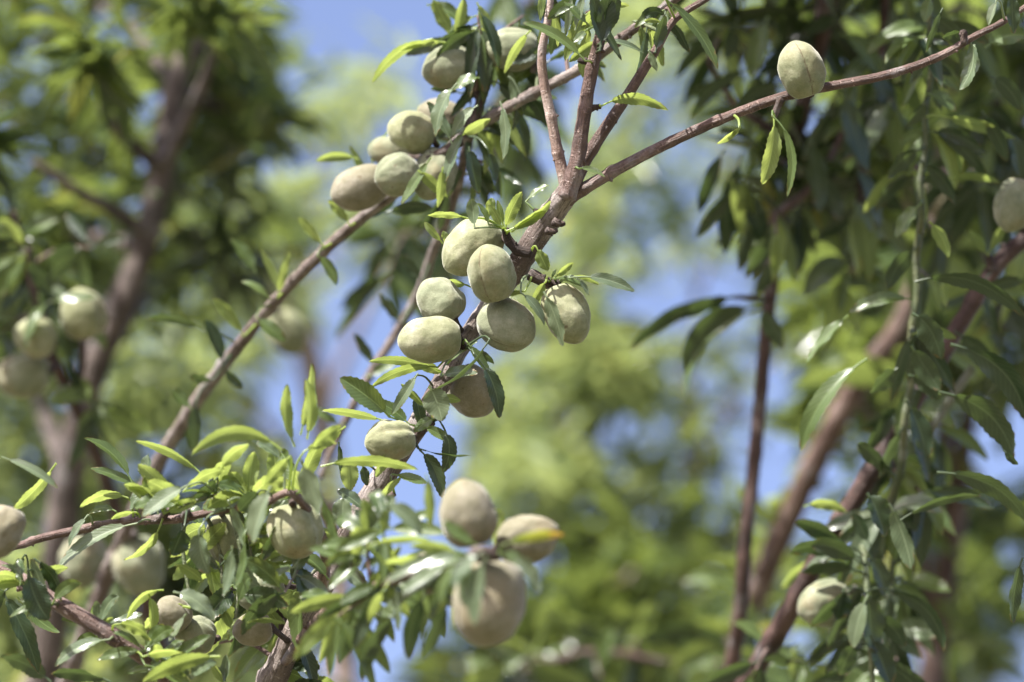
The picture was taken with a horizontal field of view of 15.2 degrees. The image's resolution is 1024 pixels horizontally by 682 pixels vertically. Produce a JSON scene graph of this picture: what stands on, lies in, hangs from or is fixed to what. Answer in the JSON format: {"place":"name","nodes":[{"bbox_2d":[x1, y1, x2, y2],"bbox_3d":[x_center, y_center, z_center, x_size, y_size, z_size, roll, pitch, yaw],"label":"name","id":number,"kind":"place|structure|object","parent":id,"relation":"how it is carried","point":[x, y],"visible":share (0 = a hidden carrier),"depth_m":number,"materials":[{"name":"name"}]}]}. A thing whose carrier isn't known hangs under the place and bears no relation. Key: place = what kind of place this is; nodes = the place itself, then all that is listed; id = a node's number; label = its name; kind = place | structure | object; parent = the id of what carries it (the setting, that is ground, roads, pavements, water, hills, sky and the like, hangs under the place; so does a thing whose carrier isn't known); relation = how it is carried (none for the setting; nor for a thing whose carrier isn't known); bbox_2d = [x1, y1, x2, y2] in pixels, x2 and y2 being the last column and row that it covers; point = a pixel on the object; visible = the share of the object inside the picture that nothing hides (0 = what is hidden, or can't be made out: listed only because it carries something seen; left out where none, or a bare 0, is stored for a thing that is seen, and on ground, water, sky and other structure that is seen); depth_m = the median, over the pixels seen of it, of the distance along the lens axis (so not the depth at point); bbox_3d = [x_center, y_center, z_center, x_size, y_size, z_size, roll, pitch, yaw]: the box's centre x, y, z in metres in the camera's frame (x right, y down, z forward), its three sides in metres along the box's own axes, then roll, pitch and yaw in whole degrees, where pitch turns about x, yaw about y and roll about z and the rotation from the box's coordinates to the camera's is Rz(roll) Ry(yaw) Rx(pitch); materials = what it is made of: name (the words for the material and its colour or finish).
{"place":"outdoors","nodes":[
{"label":"outdoors","id":0,"kind":"place"},
{"bbox_2d":[0,0,1023,681],"label":"sky","id":1,"kind":"structure","parent":0,"point":[337,20],"materials":[{"name":"blue"}]},
{"bbox_3d":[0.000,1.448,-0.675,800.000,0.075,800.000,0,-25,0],"label":"ground","id":2,"kind":"structure","parent":0,"visible":0},
{"bbox_2d":[0,0,333,681],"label":"almond tree","id":3,"kind":"object","parent":2,"relation":"on","point":[226,108],"visible":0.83,"depth_m":2.86,"materials":[{"name":"green plant"}]},
{"bbox_2d":[0,186,168,660],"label":"almond branch","id":4,"kind":"object","parent":3,"relation":"attached to","point":[25,279],"visible":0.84,"depth_m":2.48,"materials":[{"name":"green plant"}]},
{"bbox_2d":[0,353,59,397],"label":"unripe almond","id":5,"kind":"object","parent":4,"relation":"attached to","point":[22,375],"visible":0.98,"depth_m":2.44,"materials":[{"name":"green plant"}]},
{"bbox_2d":[13,318,56,358],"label":"unripe almond","id":6,"kind":"object","parent":4,"relation":"attached to","point":[42,343],"visible":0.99,"depth_m":2.42,"materials":[{"name":"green plant"}]},
{"bbox_2d":[60,288,107,343],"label":"unripe almond","id":7,"kind":"object","parent":4,"relation":"attached to","point":[83,322],"visible":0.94,"depth_m":2.43,"materials":[{"name":"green plant"}]},
{"bbox_2d":[335,0,585,339],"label":"almond branch","id":8,"kind":"object","parent":3,"relation":"attached to","point":[404,233],"visible":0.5,"depth_m":2.78,"materials":[{"name":"green plant"}]},
{"bbox_2d":[0,287,357,681],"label":"almond tree","id":9,"kind":"object","parent":2,"relation":"on","point":[156,405],"visible":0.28,"depth_m":3.29,"materials":[{"name":"green plant"}]},
{"bbox_2d":[121,17,467,681],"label":"almond tree","id":10,"kind":"object","parent":2,"relation":"on","point":[301,304],"visible":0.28,"depth_m":3.91,"materials":[{"name":"green plant"}]},
{"bbox_2d":[435,0,751,608],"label":"almond tree","id":11,"kind":"object","parent":2,"relation":"on","point":[552,470],"visible":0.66,"depth_m":3.69,"materials":[{"name":"green plant"}]},
{"bbox_2d":[387,486,801,681],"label":"almond tree","id":12,"kind":"object","parent":2,"relation":"on","point":[589,598],"visible":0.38,"depth_m":3.41,"materials":[{"name":"green plant"}]},
{"bbox_2d":[255,0,1023,681],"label":"almond branch","id":13,"kind":"object","parent":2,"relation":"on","point":[545,222],"visible":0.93,"depth_m":2.09,"materials":[{"name":"brown plant"}]},
{"bbox_2d":[0,456,229,681],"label":"almond branch","id":14,"kind":"object","parent":13,"relation":"attached to","point":[42,601],"visible":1,"depth_m":2.04,"materials":[{"name":"green plant"}]},
{"bbox_2d":[0,505,25,558],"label":"unripe almond","id":15,"kind":"object","parent":14,"relation":"attached to","point":[12,523],"visible":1,"depth_m":1.99,"materials":[{"name":"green plant"}]},
{"bbox_2d":[14,363,341,648],"bbox_3d":[-0.202,0.098,2.047,0.227,0.125,0.191,0,-25,0],"label":"almond branch","id":16,"kind":"object","parent":13,"relation":"attached to","point":[249,496],"visible":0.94,"depth_m":2.04,"materials":[{"name":"green plant"}]},
{"bbox_2d":[157,595,192,631],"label":"unripe almond","id":17,"kind":"object","parent":16,"relation":"attached to","point":[172,611],"visible":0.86,"depth_m":2.05,"materials":[{"name":"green plant"}]},
{"bbox_2d":[174,615,220,653],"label":"unripe almond","id":18,"kind":"object","parent":16,"relation":"attached to","point":[198,625],"visible":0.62,"depth_m":2.06,"materials":[{"name":"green plant"}]},
{"bbox_2d":[206,514,237,561],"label":"unripe almond","id":19,"kind":"object","parent":16,"relation":"attached to","point":[227,541],"visible":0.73,"depth_m":2.06,"materials":[{"name":"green plant"}]},
{"bbox_2d":[266,503,323,558],"bbox_3d":[-0.115,0.100,2.035,0.031,0.030,0.028,0,-25,0],"label":"unripe almond","id":20,"kind":"object","parent":16,"relation":"attached to","point":[298,532],"visible":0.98,"depth_m":2.03,"materials":[{"name":"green plant"}]},
{"bbox_2d":[167,505,333,681],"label":"almond branch","id":21,"kind":"object","parent":13,"relation":"attached to","point":[224,608],"visible":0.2,"depth_m":2.14,"materials":[{"name":"green plant"}]},
{"bbox_2d":[232,614,290,646],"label":"unripe almond","id":22,"kind":"object","parent":13,"relation":"attached to","point":[257,634],"visible":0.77,"depth_m":2.08,"materials":[{"name":"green plant"}]},
{"bbox_2d":[236,574,297,609],"bbox_3d":[-0.130,0.138,2.102,0.040,0.023,0.022,10,-27,-20],"label":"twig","id":23,"kind":"object","parent":13,"relation":"attached to","point":[244,603],"visible":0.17,"depth_m":2.09,"materials":[{"name":"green plant"}]},
{"bbox_2d":[58,0,679,681],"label":"almond branch","id":24,"kind":"object","parent":13,"relation":"attached to","point":[488,132],"visible":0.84,"depth_m":2.23,"materials":[{"name":"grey plant"}]},
{"bbox_2d":[59,533,107,587],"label":"unripe almond","id":25,"kind":"object","parent":24,"relation":"hanging from","point":[84,566],"visible":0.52,"depth_m":2.45,"materials":[{"name":"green plant"}]},
{"bbox_2d":[111,529,164,594],"bbox_3d":[-0.233,0.140,2.417,0.033,0.037,0.039,14,-28,-27],"label":"unripe almond","id":26,"kind":"object","parent":24,"relation":"hanging from","point":[139,575],"visible":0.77,"depth_m":2.41,"materials":[{"name":"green plant"}]},
{"bbox_2d":[267,307,307,355],"bbox_3d":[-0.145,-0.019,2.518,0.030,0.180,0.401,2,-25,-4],"label":"unripe almond","id":27,"kind":"object","parent":24,"relation":"hanging from","point":[289,323],"visible":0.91,"depth_m":2.71,"materials":[{"name":"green plant"}]},
{"bbox_2d":[331,164,386,211],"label":"unripe almond","id":28,"kind":"object","parent":24,"relation":"attached to","point":[355,189],"visible":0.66,"depth_m":2.21,"materials":[{"name":"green plant"}]},
{"bbox_2d":[368,136,420,162],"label":"unripe almond","id":29,"kind":"object","parent":24,"relation":"attached to","point":[380,149],"visible":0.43,"depth_m":2.23,"materials":[{"name":"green plant"}]},
{"bbox_2d":[374,152,420,196],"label":"unripe almond","id":30,"kind":"object","parent":24,"relation":"attached to","point":[394,173],"visible":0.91,"depth_m":2.19,"materials":[{"name":"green plant"}]},
{"bbox_2d":[387,110,439,154],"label":"unripe almond","id":31,"kind":"object","parent":24,"relation":"attached to","point":[410,132],"visible":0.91,"depth_m":2.20,"materials":[{"name":"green plant"}]},
{"bbox_2d":[414,147,457,199],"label":"unripe almond","id":32,"kind":"object","parent":24,"relation":"hanging from","point":[435,164],"visible":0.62,"depth_m":2.20,"materials":[{"name":"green plant"}]},
{"bbox_2d":[417,98,466,139],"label":"unripe almond","id":33,"kind":"object","parent":24,"relation":"attached to","point":[423,108],"visible":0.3,"depth_m":2.23,"materials":[{"name":"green plant"}]},
{"bbox_2d":[422,46,465,88],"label":"unripe almond","id":34,"kind":"object","parent":24,"relation":"attached to","point":[445,70],"visible":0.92,"depth_m":2.19,"materials":[{"name":"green plant"}]},
{"bbox_2d":[486,27,537,72],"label":"unripe almond","id":35,"kind":"object","parent":24,"relation":"attached to","point":[509,37],"visible":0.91,"depth_m":2.19,"materials":[{"name":"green plant"}]},
{"bbox_2d":[364,419,415,459],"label":"unripe almond","id":36,"kind":"object","parent":13,"relation":"attached to","point":[394,440],"visible":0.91,"depth_m":2.07,"materials":[{"name":"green plant"}]},
{"bbox_2d":[281,474,564,681],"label":"almond branch","id":37,"kind":"object","parent":13,"relation":"attached to","point":[340,624],"visible":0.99,"depth_m":1.92,"materials":[{"name":"green plant"}]},
{"bbox_2d":[416,552,455,594],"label":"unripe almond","id":38,"kind":"object","parent":37,"relation":"attached to","point":[429,591],"visible":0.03,"depth_m":1.95,"materials":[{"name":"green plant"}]},
{"bbox_2d":[439,479,497,547],"bbox_3d":[-0.021,0.090,1.904,0.029,0.041,0.027,0,-25,0],"label":"unripe almond","id":39,"kind":"object","parent":37,"relation":"attached to","point":[467,506],"visible":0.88,"depth_m":1.90,"materials":[{"name":"green plant"}]},
{"bbox_2d":[452,560,525,647],"bbox_3d":[-0.011,0.127,1.881,0.036,0.046,0.032,0,-25,0],"label":"unripe almond","id":40,"kind":"object","parent":37,"relation":"hanging from","point":[502,609],"visible":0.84,"depth_m":1.87,"materials":[{"name":"green plant"}]},
{"bbox_2d":[495,515,558,563],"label":"unripe almond","id":41,"kind":"object","parent":37,"relation":"attached to","point":[510,529],"visible":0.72,"depth_m":1.91,"materials":[{"name":"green plant"}]},
{"bbox_2d":[397,316,465,363],"bbox_3d":[-0.039,0.000,2.087,0.045,0.026,0.026,13,-28,-26],"label":"unripe almond","id":42,"kind":"object","parent":13,"relation":"attached to","point":[431,339],"visible":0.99,"depth_m":2.08,"materials":[{"name":"green plant"}]},
{"bbox_2d":[416,277,465,332],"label":"unripe almond","id":43,"kind":"object","parent":13,"relation":"attached to","point":[440,296],"visible":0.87,"depth_m":2.10,"materials":[{"name":"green plant"}]},
{"bbox_2d":[447,364,493,417],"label":"unripe almond","id":44,"kind":"object","parent":13,"relation":"hanging from","point":[470,392],"visible":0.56,"depth_m":2.12,"materials":[{"name":"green plant"}]},
{"bbox_2d":[442,216,503,276],"bbox_3d":[-0.019,-0.052,2.112,0.038,0.033,0.025,0,-25,0],"label":"unripe almond","id":45,"kind":"object","parent":13,"relation":"attached to","point":[465,240],"visible":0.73,"depth_m":2.10,"materials":[{"name":"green plant"}]},
{"bbox_2d":[467,244,516,302],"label":"unripe almond","id":46,"kind":"object","parent":13,"relation":"attached to","point":[492,275],"visible":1,"depth_m":2.07,"materials":[{"name":"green plant"}]},
{"bbox_2d":[476,298,535,351],"bbox_3d":[-0.004,-0.011,2.093,0.034,0.035,0.025,-11,-27,23],"label":"unripe almond","id":47,"kind":"object","parent":13,"relation":"attached to","point":[507,325],"visible":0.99,"depth_m":2.08,"materials":[{"name":"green plant"}]},
{"bbox_2d":[541,281,590,343],"bbox_3d":[0.029,-0.015,2.090,0.027,0.034,0.022,0,-25,0],"label":"unripe almond","id":48,"kind":"object","parent":13,"relation":"hanging from","point":[569,301],"visible":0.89,"depth_m":2.08,"materials":[{"name":"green plant"}]},
{"bbox_2d":[630,0,922,681],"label":"almond branch","id":49,"kind":"object","parent":13,"relation":"attached to","point":[769,227],"visible":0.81,"depth_m":2.42,"materials":[{"name":"red plant"}]},
{"bbox_2d":[802,0,947,348],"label":"almond branch","id":50,"kind":"object","parent":49,"relation":"attached to","point":[865,236],"visible":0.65,"depth_m":2.43,"materials":[{"name":"green plant"}]},
{"bbox_2d":[914,0,1023,255],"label":"almond branch","id":51,"kind":"object","parent":49,"relation":"attached to","point":[1006,61],"visible":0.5,"depth_m":2.46,"materials":[{"name":"green plant"}]},
{"bbox_2d":[906,93,1023,383],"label":"almond branch","id":52,"kind":"object","parent":51,"relation":"attached to","point":[934,258],"visible":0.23,"depth_m":2.50,"materials":[{"name":"green plant"}]},
{"bbox_2d":[777,40,826,98],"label":"unripe almond","id":53,"kind":"object","parent":13,"relation":"attached to","point":[801,69],"visible":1,"depth_m":2.08,"materials":[{"name":"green plant"}]},
{"bbox_2d":[707,227,1023,681],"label":"almond branch","id":54,"kind":"object","parent":13,"relation":"attached to","point":[867,623],"visible":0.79,"depth_m":2.29,"materials":[{"name":"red plant"}]},
{"bbox_2d":[797,578,856,626],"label":"unripe almond","id":55,"kind":"object","parent":54,"relation":"attached to","point":[815,597],"visible":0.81,"depth_m":2.26,"materials":[{"name":"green plant"}]},
{"bbox_2d":[812,364,993,681],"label":"almond branch","id":56,"kind":"object","parent":54,"relation":"attached to","point":[920,527],"visible":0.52,"depth_m":2.32,"materials":[{"name":"green plant"}]},
{"bbox_2d":[799,0,1023,622],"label":"almond shoot","id":57,"kind":"object","parent":54,"relation":"attached to","point":[921,362],"visible":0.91,"depth_m":2.23,"materials":[{"name":"green plant"}]},
{"bbox_2d":[993,178,1023,234],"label":"unripe almond","id":58,"kind":"object","parent":54,"relation":"attached to","point":[1008,207],"visible":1,"depth_m":2.23,"materials":[{"name":"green plant"}]},
{"bbox_2d":[595,54,837,618],"bbox_3d":[0.219,1.379,3.333,0.297,3.642,0.767,0,-25,0],"label":"almond tree","id":59,"kind":"object","parent":2,"relation":"on","point":[714,357],"visible":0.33,"depth_m":3.80,"materials":[{"name":"green plant"}]},
{"bbox_2d":[633,0,1023,681],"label":"almond tree","id":60,"kind":"object","parent":2,"relation":"on","point":[997,528],"visible":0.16,"depth_m":3.54,"materials":[{"name":"green plant"}]},
{"bbox_2d":[673,0,1023,681],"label":"almond tree","id":61,"kind":"object","parent":2,"relation":"on","point":[973,614],"visible":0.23,"depth_m":2.99,"materials":[{"name":"green plant"}]},
{"bbox_2d":[680,15,973,651],"bbox_3d":[0.208,0.056,2.824,0.160,0.552,0.482,15,-29,-29],"label":"almond branch","id":62,"kind":"object","parent":61,"relation":"attached to","point":[783,513],"visible":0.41,"depth_m":2.77,"materials":[{"name":"red plant"}]},
{"bbox_2d":[465,600,814,681],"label":"almond branch","id":63,"kind":"object","parent":62,"relation":"attached to","point":[693,659],"visible":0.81,"depth_m":2.78,"materials":[{"name":"green plant"}]},
{"bbox_2d":[925,168,945,218],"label":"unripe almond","id":64,"kind":"object","parent":62,"relation":"attached to","point":[933,211],"visible":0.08,"depth_m":2.67,"materials":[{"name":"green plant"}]}
]}

